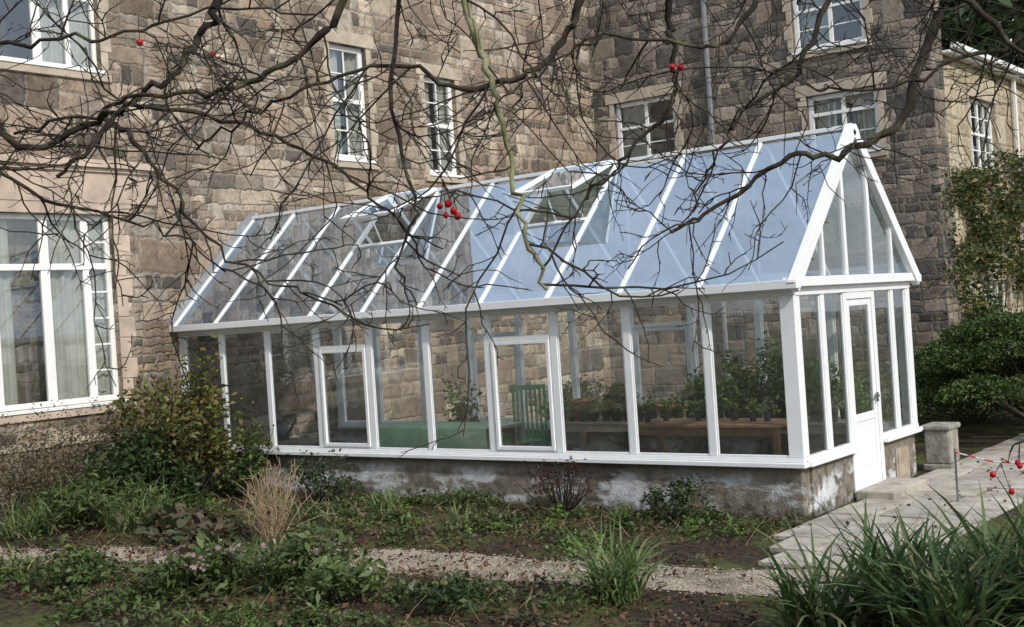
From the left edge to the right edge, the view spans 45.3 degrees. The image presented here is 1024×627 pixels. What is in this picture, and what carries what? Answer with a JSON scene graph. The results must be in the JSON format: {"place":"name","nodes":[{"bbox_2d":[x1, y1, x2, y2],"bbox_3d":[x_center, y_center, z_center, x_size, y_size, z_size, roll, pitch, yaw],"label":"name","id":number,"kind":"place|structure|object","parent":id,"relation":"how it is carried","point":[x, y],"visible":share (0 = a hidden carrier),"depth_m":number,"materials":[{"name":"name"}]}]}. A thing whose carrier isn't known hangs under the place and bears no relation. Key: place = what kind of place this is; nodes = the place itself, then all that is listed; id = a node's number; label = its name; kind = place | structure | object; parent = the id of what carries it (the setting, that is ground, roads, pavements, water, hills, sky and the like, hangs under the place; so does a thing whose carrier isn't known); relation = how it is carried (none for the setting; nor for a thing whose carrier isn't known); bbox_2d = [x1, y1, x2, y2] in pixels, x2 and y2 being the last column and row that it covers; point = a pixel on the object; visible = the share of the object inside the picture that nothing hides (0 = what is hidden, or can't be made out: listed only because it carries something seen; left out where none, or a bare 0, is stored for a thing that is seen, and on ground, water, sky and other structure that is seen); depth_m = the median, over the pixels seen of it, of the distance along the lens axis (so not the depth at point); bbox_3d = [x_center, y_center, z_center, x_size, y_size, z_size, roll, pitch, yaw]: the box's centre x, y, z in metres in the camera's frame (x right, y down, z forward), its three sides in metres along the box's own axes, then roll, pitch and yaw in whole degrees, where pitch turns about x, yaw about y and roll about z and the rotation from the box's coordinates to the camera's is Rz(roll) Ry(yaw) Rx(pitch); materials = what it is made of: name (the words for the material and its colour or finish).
{"place":"outdoors","nodes":[
{"label":"outdoors","id":0,"kind":"place"},
{"bbox_2d":[128,204,172,482],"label":"bay return wall","id":1,"kind":"structure","parent":0,"point":[150,343],"depth_m":18.32,"materials":[{"name":"stone"}]},
{"bbox_2d":[0,545,860,601],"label":"gravel path","id":2,"kind":"structure","parent":0,"point":[703,586],"depth_m":11.24,"materials":[{"name":"gravel"}]},
{"bbox_2d":[0,398,1023,626],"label":"ground","id":3,"kind":"structure","parent":0,"point":[974,436],"depth_m":11.61,"materials":[{"name":"soil"}]},
{"bbox_2d":[0,535,118,592],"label":"green plant","id":4,"kind":"object","parent":3,"relation":"on","point":[73,558],"visible":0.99,"depth_m":11.79,"materials":[{"name":"green plant"}]},
{"bbox_2d":[0,212,143,524],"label":"bay front wall","id":5,"kind":"structure","parent":3,"relation":"on","point":[53,422],"depth_m":17.12,"materials":[{"name":"stone"}]},
{"bbox_2d":[0,219,17,405],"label":"curtain","id":6,"kind":"object","parent":5,"relation":"hanging from","point":[8,358],"visible":0.71,"depth_m":16.79,"materials":[{"name":"fabric"}]},
{"bbox_2d":[0,213,128,416],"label":"window frame","id":7,"kind":"object","parent":5,"relation":"attached to","point":[42,266],"visible":0.81,"depth_m":17.32,"materials":[{"name":"wood"}]},
{"bbox_2d":[0,199,138,424],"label":"stone surround","id":8,"kind":"object","parent":5,"relation":"attached to","point":[126,327],"visible":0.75,"depth_m":17.89,"materials":[{"name":"stone"}]},
{"bbox_2d":[0,162,156,178],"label":"bay cornice moulding","id":9,"kind":"object","parent":5,"relation":"attached to","point":[105,170],"visible":0.43,"depth_m":17.58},
{"bbox_2d":[0,167,157,208],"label":"bay frieze","id":10,"kind":"object","parent":5,"relation":"attached to","point":[97,187],"visible":0.71,"depth_m":17.47,"materials":[{"name":"stone"}]},
{"bbox_2d":[47,220,111,399],"bbox_3d":[-6.239,-0.065,17.642,0.107,2.700,0.939,-4,0,38],"label":"curtain","id":11,"kind":"object","parent":5,"relation":"hanging from","point":[69,339],"visible":0.63,"depth_m":17.57,"materials":[{"name":"fabric"}]},
{"bbox_2d":[0,430,160,453],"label":"bay plinth course","id":12,"kind":"object","parent":5,"relation":"attached to","point":[62,439],"depth_m":16.93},
{"bbox_2d":[0,153,165,174],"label":"bay cornice","id":13,"kind":"structure","parent":5,"relation":"attached to","point":[102,164],"depth_m":17.45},
{"bbox_2d":[34,472,169,533],"bbox_3d":[-5.288,2.436,15.570,1.678,0.797,1.690,-4,0,38],"label":"euphorbia plant","id":14,"kind":"object","parent":3,"relation":"on","point":[75,498],"visible":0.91,"depth_m":15.50,"materials":[{"name":"green plant"}]},
{"bbox_2d":[0,390,243,531],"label":"clipped hedge","id":15,"kind":"object","parent":3,"relation":"on","point":[9,481],"visible":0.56,"depth_m":16.15,"materials":[{"name":"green plant"}]},
{"bbox_2d":[0,525,269,576],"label":"green iris clump","id":16,"kind":"object","parent":3,"relation":"on","point":[13,556],"visible":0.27,"depth_m":12.46,"materials":[{"name":"green plant"}]},
{"bbox_2d":[70,409,213,504],"bbox_3d":[-5.140,2.048,16.851,1.733,1.428,2.250,-4,0,38],"label":"dark evergreen shrub","id":17,"kind":"object","parent":3,"relation":"on","point":[135,463],"visible":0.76,"depth_m":16.66,"materials":[{"name":"green plant"}]},
{"bbox_2d":[115,501,241,534],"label":"bergenia plant","id":18,"kind":"object","parent":3,"relation":"on","point":[166,513],"visible":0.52,"depth_m":14.94,"materials":[{"name":"green plant"}]},
{"bbox_2d":[93,333,283,501],"bbox_3d":[-4.774,1.506,17.757,2.516,2.394,2.342,-4,0,38],"label":"leafy shrub","id":19,"kind":"object","parent":3,"relation":"on","point":[186,426],"visible":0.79,"depth_m":17.56,"materials":[{"name":"green plant"}]},
{"bbox_2d":[130,536,254,601],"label":"hellebore plant","id":20,"kind":"object","parent":3,"relation":"on","point":[201,561],"visible":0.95,"depth_m":10.99,"materials":[{"name":"green plant"}]},
{"bbox_2d":[127,509,282,551],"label":"bergenia plant","id":21,"kind":"object","parent":3,"relation":"on","point":[181,531],"visible":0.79,"depth_m":13.84,"materials":[{"name":"green plant"}]},
{"bbox_2d":[206,418,279,497],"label":"leafy shrub","id":22,"kind":"object","parent":3,"relation":"on","point":[246,473],"visible":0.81,"depth_m":17.39,"materials":[{"name":"green plant"}]},
{"bbox_2d":[235,452,336,546],"bbox_3d":[-2.496,2.029,13.469,1.103,1.023,1.221,-4,0,-14],"label":"dry bare shrub","id":23,"kind":"object","parent":3,"relation":"on","point":[265,531],"visible":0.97,"depth_m":13.45,"materials":[{"name":"plant"}]},
{"bbox_2d":[226,523,373,595],"bbox_3d":[-1.972,2.250,11.155,1.543,0.751,1.200,-4,0,38],"label":"hellebore plant","id":24,"kind":"object","parent":3,"relation":"on","point":[279,564],"visible":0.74,"depth_m":10.97,"materials":[{"name":"green plant"}]},
{"bbox_2d":[0,0,611,480],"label":"wall","id":25,"kind":"structure","parent":3,"relation":"on","point":[226,202],"depth_m":21.48,"materials":[{"name":"stone"}]},
{"bbox_2d":[0,0,111,82],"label":"stone surround","id":26,"kind":"object","parent":25,"relation":"attached to","point":[105,45],"visible":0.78,"depth_m":18.18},
{"bbox_2d":[0,0,31,59],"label":"room interior","id":27,"kind":"object","parent":26,"relation":"attached to","point":[18,14],"depth_m":19.13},
{"bbox_2d":[0,0,106,74],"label":"window frame","id":28,"kind":"object","parent":26,"relation":"attached to","point":[36,50],"visible":0.85,"depth_m":17.97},
{"bbox_2d":[39,0,90,67],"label":"curtain","id":29,"kind":"object","parent":25,"relation":"hanging from","point":[53,52],"depth_m":18.25,"materials":[{"name":"fabric"}]},
{"bbox_2d":[329,50,341,153],"bbox_3d":[-3.319,-3.858,22.550,0.094,2.100,0.403,-4,0,35],"label":"curtain","id":30,"kind":"object","parent":25,"relation":"hanging from","point":[333,62],"visible":0.14,"depth_m":22.62,"materials":[{"name":"fabric"}]},
{"bbox_2d":[318,26,379,169],"bbox_3d":[-3.032,-3.926,22.641,0.250,2.520,1.388,-4,0,38],"label":"stone surround","id":31,"kind":"object","parent":25,"relation":"attached to","point":[352,39],"visible":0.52,"depth_m":22.63,"materials":[{"name":"stone"}]},
{"bbox_2d":[336,51,347,154],"bbox_3d":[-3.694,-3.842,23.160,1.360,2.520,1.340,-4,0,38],"label":"curtain","id":32,"kind":"object","parent":31,"relation":"attached to","point":[340,87],"depth_m":23.68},
{"bbox_2d":[329,43,376,163],"bbox_3d":[-3.012,-3.863,22.628,0.250,2.170,1.020,-4,0,38],"label":"window frame","id":33,"kind":"object","parent":31,"relation":"attached to","point":[356,52],"visible":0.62,"depth_m":22.81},
{"bbox_2d":[343,53,361,155],"bbox_3d":[-2.975,-3.880,22.983,0.310,2.100,0.068,-4,0,-42],"label":"curtain","id":34,"kind":"object","parent":25,"relation":"hanging from","point":[349,62],"visible":0.48,"depth_m":22.98,"materials":[{"name":"fabric"}]},
{"bbox_2d":[424,83,432,169],"bbox_3d":[-1.757,-3.757,24.541,0.088,1.900,0.349,-4,0,34],"label":"curtain","id":35,"kind":"object","parent":25,"relation":"hanging from","point":[428,119],"visible":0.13,"depth_m":24.64,"materials":[{"name":"fabric"}]},
{"bbox_2d":[415,62,466,183],"bbox_3d":[-1.457,-3.792,24.642,0.250,2.350,1.388,-4,0,38],"label":"stone surround","id":36,"kind":"object","parent":25,"relation":"attached to","point":[449,73],"visible":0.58,"depth_m":24.56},
{"bbox_2d":[428,83,450,169],"bbox_3d":[-2.119,-3.707,25.162,1.360,2.350,1.340,-4,0,38],"label":"room interior","id":37,"kind":"object","parent":36,"relation":"attached to","point":[431,109],"depth_m":25.64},
{"bbox_2d":[424,77,464,177],"bbox_3d":[-1.437,-3.728,24.630,0.250,2.000,1.020,-4,0,38],"label":"window frame","id":38,"kind":"object","parent":36,"relation":"attached to","point":[453,174],"visible":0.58,"depth_m":24.83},
{"bbox_2d":[433,84,450,170],"bbox_3d":[-1.420,-3.779,24.970,0.089,1.900,0.340,-4,0,38],"label":"curtain","id":39,"kind":"object","parent":25,"relation":"hanging from","point":[440,98],"visible":0.4,"depth_m":24.96,"materials":[{"name":"fabric"}]},
{"bbox_2d":[0,468,644,539],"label":"grassy clump","id":40,"kind":"object","parent":3,"relation":"on","point":[29,527],"visible":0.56,"depth_m":15.36,"materials":[{"name":"green plant"}]},
{"bbox_2d":[281,448,363,501],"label":"green plant","id":41,"kind":"object","parent":3,"relation":"on","point":[317,483],"visible":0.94,"depth_m":16.51,"materials":[{"name":"green plant"}]},
{"bbox_2d":[281,554,395,605],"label":"hellebore plant","id":42,"kind":"object","parent":3,"relation":"on","point":[342,582],"visible":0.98,"depth_m":10.32,"materials":[{"name":"green plant"}]},
{"bbox_2d":[0,483,808,626],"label":"ground cover plants","id":43,"kind":"object","parent":3,"relation":"on","point":[486,520],"visible":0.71,"depth_m":11.92,"materials":[{"name":"green plant"}]},
{"bbox_2d":[396,570,504,612],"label":"green plant","id":44,"kind":"object","parent":3,"relation":"on","point":[425,592],"visible":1,"depth_m":9.73,"materials":[{"name":"green plant"}]},
{"bbox_2d":[425,483,516,506],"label":"green plant","id":45,"kind":"object","parent":3,"relation":"on","point":[456,496],"visible":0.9,"depth_m":15.17,"materials":[{"name":"green plant"}]},
{"bbox_2d":[0,0,1023,494],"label":"overhanging bare tree","id":46,"kind":"object","parent":3,"relation":"on","point":[106,114],"visible":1,"depth_m":4.01,"materials":[{"name":"brown plant"}]},
{"bbox_2d":[0,459,1023,626],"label":"fallen leaves","id":47,"kind":"object","parent":3,"relation":"on","point":[422,574],"visible":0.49,"depth_m":11.37,"materials":[{"name":"brown plant"}]},
{"bbox_2d":[169,123,922,519],"bbox_3d":[-0.051,0.283,17.388,10.558,4.591,3.729,-4,0,38],"label":"white greenhouse","id":48,"kind":"object","parent":3,"relation":"on","point":[855,251],"visible":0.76,"depth_m":15.34,"materials":[{"name":"glass"}]},
{"bbox_2d":[232,437,337,445],"bbox_3d":[-3.671,2.278,19.028,2.200,0.630,0.634,-4,0,38],"label":"plant bench","id":49,"kind":"object","parent":48,"relation":"on","point":[304,441],"visible":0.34,"depth_m":18.57,"materials":[{"name":"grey wood"}]},
{"bbox_2d":[277,420,295,440],"bbox_3d":[-3.511,1.795,18.922,0.550,0.310,0.240,-4,0,38],"label":"watering can","id":50,"kind":"object","parent":49,"relation":"on","point":[283,430],"visible":0.72,"depth_m":18.86,"materials":[{"name":"metal"}]},
{"bbox_2d":[379,422,526,448],"bbox_3d":[-0.949,2.023,17.978,2.260,0.778,0.940,-4,0,38],"label":"cloth covered table","id":51,"kind":"object","parent":48,"relation":"on","point":[413,435],"visible":0.61,"depth_m":17.66,"materials":[{"name":"fabric"}]},
{"bbox_2d":[439,374,487,448],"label":"potted plant","id":52,"kind":"object","parent":48,"relation":"on","point":[460,411],"visible":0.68,"depth_m":19.09,"materials":[{"name":"green plant"}]},
{"bbox_2d":[510,384,548,445],"bbox_3d":[0.247,1.709,18.389,0.530,1.250,0.500,-4,0,9],"label":"slatted garden chair","id":53,"kind":"object","parent":48,"relation":"on","point":[532,437],"visible":0.6,"depth_m":18.59,"materials":[{"name":"green paint"}]},
{"bbox_2d":[565,417,846,450],"bbox_3d":[2.618,1.811,16.706,4.600,0.730,0.731,-4,0,38],"label":"plant bench","id":54,"kind":"object","parent":48,"relation":"on","point":[601,425],"visible":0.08,"depth_m":17.29,"materials":[{"name":"brown wood"}]},
{"bbox_2d":[570,398,594,419],"bbox_3d":[1.041,1.398,17.894,0.360,0.300,0.360,-4,0,38],"label":"terracotta pot","id":55,"kind":"object","parent":54,"relation":"on","point":[580,409],"visible":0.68,"depth_m":17.79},
{"bbox_2d":[601,381,625,419],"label":"potted plant","id":56,"kind":"object","parent":54,"relation":"on","point":[617,389],"visible":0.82,"depth_m":17.51,"materials":[{"name":"green plant"}]},
{"bbox_2d":[656,404,674,417],"bbox_3d":[2.123,1.366,16.923,0.250,0.220,0.250,-4,0,38],"label":"terracotta pot","id":57,"kind":"object","parent":54,"relation":"on","point":[658,407],"visible":0.32,"depth_m":16.86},
{"bbox_2d":[677,365,721,417],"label":"potted plant","id":58,"kind":"object","parent":54,"relation":"on","point":[694,388],"visible":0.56,"depth_m":16.73,"materials":[{"name":"green plant"}]},
{"bbox_2d":[564,358,845,421],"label":"potted seedlings","id":59,"kind":"object","parent":54,"relation":"on","point":[754,413],"visible":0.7,"depth_m":16.04,"materials":[{"name":"green plant"}]},
{"bbox_2d":[701,348,766,417],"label":"potted plant","id":60,"kind":"object","parent":54,"relation":"on","point":[736,380],"visible":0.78,"depth_m":16.19,"materials":[{"name":"green plant"}]},
{"bbox_2d":[739,331,808,417],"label":"potted plant","id":61,"kind":"object","parent":54,"relation":"on","point":[764,371],"visible":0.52,"depth_m":15.91,"materials":[{"name":"green plant"}]},
{"bbox_2d":[778,357,856,420],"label":"potted plant","id":62,"kind":"object","parent":54,"relation":"on","point":[810,378],"visible":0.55,"depth_m":15.49,"materials":[{"name":"green plant"}]},
{"bbox_2d":[625,418,807,454],"bbox_3d":[2.485,1.746,14.915,2.100,0.870,0.750,-4,0,38],"label":"potting table","id":63,"kind":"object","parent":48,"relation":"on","point":[660,428],"visible":0.45,"depth_m":14.69,"materials":[{"name":"brown wood"}]},
{"bbox_2d":[511,455,604,513],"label":"purple barberry shrub","id":64,"kind":"object","parent":3,"relation":"on","point":[568,500],"visible":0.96,"depth_m":14.32,"materials":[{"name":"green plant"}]},
{"bbox_2d":[529,373,625,420],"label":"courtyard shrub","id":65,"kind":"object","parent":3,"relation":"on","point":[584,385],"visible":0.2,"depth_m":24.22,"materials":[{"name":"green plant"}]},
{"bbox_2d":[544,510,683,605],"bbox_3d":[0.800,1.974,9.909,1.237,0.693,1.349,-4,0,38],"label":"agapanthus clump","id":66,"kind":"object","parent":3,"relation":"on","point":[619,576],"visible":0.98,"depth_m":9.85,"materials":[{"name":"green plant"}]},
{"bbox_2d":[639,471,716,522],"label":"green plant","id":67,"kind":"object","parent":3,"relation":"on","point":[657,498],"visible":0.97,"depth_m":13.31,"materials":[{"name":"green plant"}]},
{"bbox_2d":[586,0,945,407],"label":"wing wall","id":68,"kind":"structure","parent":3,"relation":"on","point":[616,56],"depth_m":26.37,"materials":[{"name":"brown stone"}]},
{"bbox_2d":[622,103,653,157],"bbox_3d":[2.920,-4.159,28.487,0.808,1.500,0.105,-4,0,38],"label":"curtain","id":69,"kind":"object","parent":68,"relation":"hanging from","point":[638,116],"visible":0.52,"depth_m":28.51,"materials":[{"name":"fabric"}]},
{"bbox_2d":[605,81,683,159],"bbox_3d":[3.087,-4.211,28.142,2.048,1.900,0.250,-4,0,38],"label":"stone surround","id":70,"kind":"object","parent":68,"relation":"attached to","point":[636,95],"visible":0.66,"depth_m":28.11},
{"bbox_2d":[616,94,676,164],"bbox_3d":[3.079,-4.145,28.126,1.680,1.550,0.250,-4,0,38],"label":"window frame","id":71,"kind":"object","parent":70,"relation":"attached to","point":[621,129],"visible":0.56,"depth_m":28.24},
{"bbox_2d":[622,100,674,154],"bbox_3d":[3.608,-4.204,28.808,2.000,1.900,1.360,-4,0,38],"label":"room interior","id":72,"kind":"object","parent":70,"relation":"attached to","point":[659,131],"visible":0.08,"depth_m":29.65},
{"bbox_2d":[701,0,730,396],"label":"rainwater pipe","id":73,"kind":"object","parent":68,"relation":"attached to","point":[711,127],"depth_m":26.90,"materials":[{"name":"metal"}]},
{"bbox_2d":[800,0,829,47],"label":"curtain","id":74,"kind":"object","parent":68,"relation":"hanging from","point":[812,20],"visible":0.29,"depth_m":25.73,"materials":[{"name":"fabric"}]},
{"bbox_2d":[782,0,872,61],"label":"stone surround","id":75,"kind":"object","parent":68,"relation":"attached to","point":[867,15],"visible":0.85,"depth_m":25.43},
{"bbox_2d":[791,0,866,55],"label":"window frame","id":76,"kind":"object","parent":75,"relation":"attached to","point":[831,30],"visible":0.56,"depth_m":25.38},
{"bbox_2d":[816,97,841,135],"bbox_3d":[6.632,-3.907,25.611,0.560,1.300,0.107,-4,0,38],"label":"curtain","id":77,"kind":"object","parent":68,"relation":"hanging from","point":[832,120],"visible":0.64,"depth_m":25.64,"materials":[{"name":"fabric"}]},
{"bbox_2d":[795,71,887,157],"bbox_3d":[6.824,-3.970,25.243,1.968,1.680,0.250,-4,0,38],"label":"stone surround","id":78,"kind":"object","parent":68,"relation":"attached to","point":[849,83],"visible":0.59,"depth_m":24.95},
{"bbox_2d":[814,96,853,135],"bbox_3d":[7.345,-3.963,25.909,1.920,1.680,1.360,-4,0,38],"label":"room interior","id":79,"kind":"object","parent":78,"relation":"attached to","point":[850,118],"visible":0.08,"depth_m":26.72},
{"bbox_2d":[808,86,881,151],"bbox_3d":[6.816,-3.904,25.227,1.600,1.330,0.250,-4,0,38],"label":"window frame","id":80,"kind":"object","parent":78,"relation":"attached to","point":[843,111],"visible":0.58,"depth_m":25.28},
{"bbox_2d":[852,92,876,144],"bbox_3d":[7.269,-3.949,25.111,0.580,1.300,0.104,-4,0,38],"label":"curtain","id":81,"kind":"object","parent":68,"relation":"hanging from","point":[867,119],"visible":0.42,"depth_m":25.11,"materials":[{"name":"fabric"}]},
{"bbox_2d":[721,350,892,416],"bbox_3d":[4.717,1.399,21.248,2.584,1.477,3.086,-4,0,-31],"label":"courtyard shrub","id":82,"kind":"object","parent":3,"relation":"on","point":[724,415],"depth_m":21.20,"materials":[{"name":"green plant"}]},
{"bbox_2d":[687,470,1023,626],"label":"strap leaf border plant","id":83,"kind":"object","parent":3,"relation":"on","point":[913,586],"visible":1,"depth_m":8.19,"materials":[{"name":"plant"}]},
{"bbox_2d":[806,357,944,440],"bbox_3d":[5.340,1.331,18.845,2.474,1.483,1.897,-4,0,3],"label":"courtyard shrub","id":84,"kind":"object","parent":3,"relation":"on","point":[860,399],"visible":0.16,"depth_m":18.61,"materials":[{"name":"green plant"}]},
{"bbox_2d":[854,336,1023,425],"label":"evergreen shrub","id":85,"kind":"object","parent":3,"relation":"on","point":[941,408],"visible":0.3,"depth_m":20.85,"materials":[{"name":"green plant"}]},
{"bbox_2d":[924,0,960,402],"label":"corner return","id":86,"kind":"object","parent":3,"relation":"on","point":[941,152],"visible":0.33,"depth_m":24.21,"materials":[{"name":"brown stone"}]},
{"bbox_2d":[880,309,1023,419],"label":"evergreen bush","id":87,"kind":"object","parent":3,"relation":"on","point":[974,344],"visible":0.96,"depth_m":18.05,"materials":[{"name":"green plant"}]},
{"bbox_2d":[917,141,1023,340],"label":"climbing ivy","id":88,"kind":"object","parent":3,"relation":"on","point":[985,245],"visible":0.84,"depth_m":25.24,"materials":[{"name":"green plant"}]},
{"bbox_2d":[939,0,1023,77],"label":"conifer tree","id":89,"kind":"object","parent":3,"relation":"on","point":[1012,28],"visible":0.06,"depth_m":41.15,"materials":[{"name":"green plant"}]},
{"bbox_2d":[942,47,1023,354],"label":"side wall","id":90,"kind":"structure","parent":3,"relation":"on","point":[956,113],"depth_m":25.91,"materials":[{"name":"beige stone"}]},
{"bbox_2d":[978,105,987,167],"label":"curtain","id":91,"kind":"object","parent":90,"relation":"hanging from","point":[981,128],"visible":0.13,"depth_m":27.33,"materials":[{"name":"fabric"}]},
{"bbox_2d":[942,42,1023,249],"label":"house gutter","id":92,"kind":"object","parent":90,"relation":"attached to","point":[1014,79],"visible":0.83,"depth_m":27.59,"materials":[{"name":"white paint"}]},
{"bbox_2d":[965,84,1002,177],"bbox_3d":[10.198,-3.929,26.701,0.250,1.900,2.234,-4,0,38],"label":"stone surround","id":93,"kind":"object","parent":90,"relation":"attached to","point":[972,92],"visible":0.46,"depth_m":26.51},
{"bbox_2d":[970,103,988,167],"bbox_3d":[9.537,-3.845,27.221,1.360,1.900,2.250,-4,0,38],"label":"room interior","id":94,"kind":"object","parent":93,"relation":"attached to","point":[973,129],"depth_m":27.88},
{"bbox_2d":[969,98,1000,170],"bbox_3d":[10.219,-3.865,26.689,0.250,1.550,1.930,-4,0,38],"label":"window frame","id":95,"kind":"object","parent":93,"relation":"attached to","point":[977,119],"visible":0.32,"depth_m":26.73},
{"bbox_2d":[992,283,998,310],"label":"curtain","id":96,"kind":"object","parent":90,"relation":"hanging from","point":[994,289],"depth_m":27.46,"materials":[{"name":"fabric"}]},
{"bbox_2d":[980,269,1012,313],"bbox_3d":[10.579,-0.031,26.853,0.250,1.870,2.234,-4,0,38],"label":"stone surround","id":97,"kind":"object","parent":90,"relation":"attached to","point":[1011,292],"visible":0.12,"depth_m":27.30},
{"bbox_2d":[984,280,1011,346],"bbox_3d":[10.598,0.033,26.841,0.250,1.520,1.930,-4,0,38],"label":"window frame","id":98,"kind":"object","parent":97,"relation":"attached to","point":[1003,288],"visible":0.15,"depth_m":27.30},
{"bbox_2d":[1020,102,1023,139],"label":"stone surround","id":99,"kind":"object","parent":90,"relation":"attached to","point":[1022,107],"visible":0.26,"depth_m":29.03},
{"bbox_2d":[953,448,1023,500],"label":"barrier rope","id":100,"kind":"object","parent":3,"relation":"on","point":[956,475],"visible":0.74,"depth_m":13.23,"materials":[{"name":"fabric"}]},
{"bbox_2d":[110,490,1015,626],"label":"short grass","id":101,"kind":"structure","parent":0,"point":[276,598],"depth_m":10.32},
{"bbox_2d":[798,0,861,47],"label":"room interior","id":102,"kind":"structure","parent":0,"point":[852,29],"depth_m":25.78,"materials":[{"name":"grey stone"}]},
{"bbox_2d":[758,434,1023,571],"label":"paved path","id":103,"kind":"structure","parent":0,"point":[941,481],"depth_m":12.91,"materials":[{"name":"stone"}]},
{"bbox_2d":[856,477,928,500],"bbox_3d":[4.387,2.026,14.114,0.450,0.120,1.100,-4,0,38],"label":"door step","id":104,"kind":"object","parent":103,"relation":"on","point":[891,488],"depth_m":13.90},
{"bbox_2d":[921,422,962,470],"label":"stone pier","id":105,"kind":"structure","parent":103,"relation":"on","point":[941,441],"depth_m":15.71,"materials":[{"name":"stone"}]},
{"bbox_2d":[941,38,998,67],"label":"slate roof slopes","id":106,"kind":"structure","parent":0,"point":[945,41],"depth_m":37.76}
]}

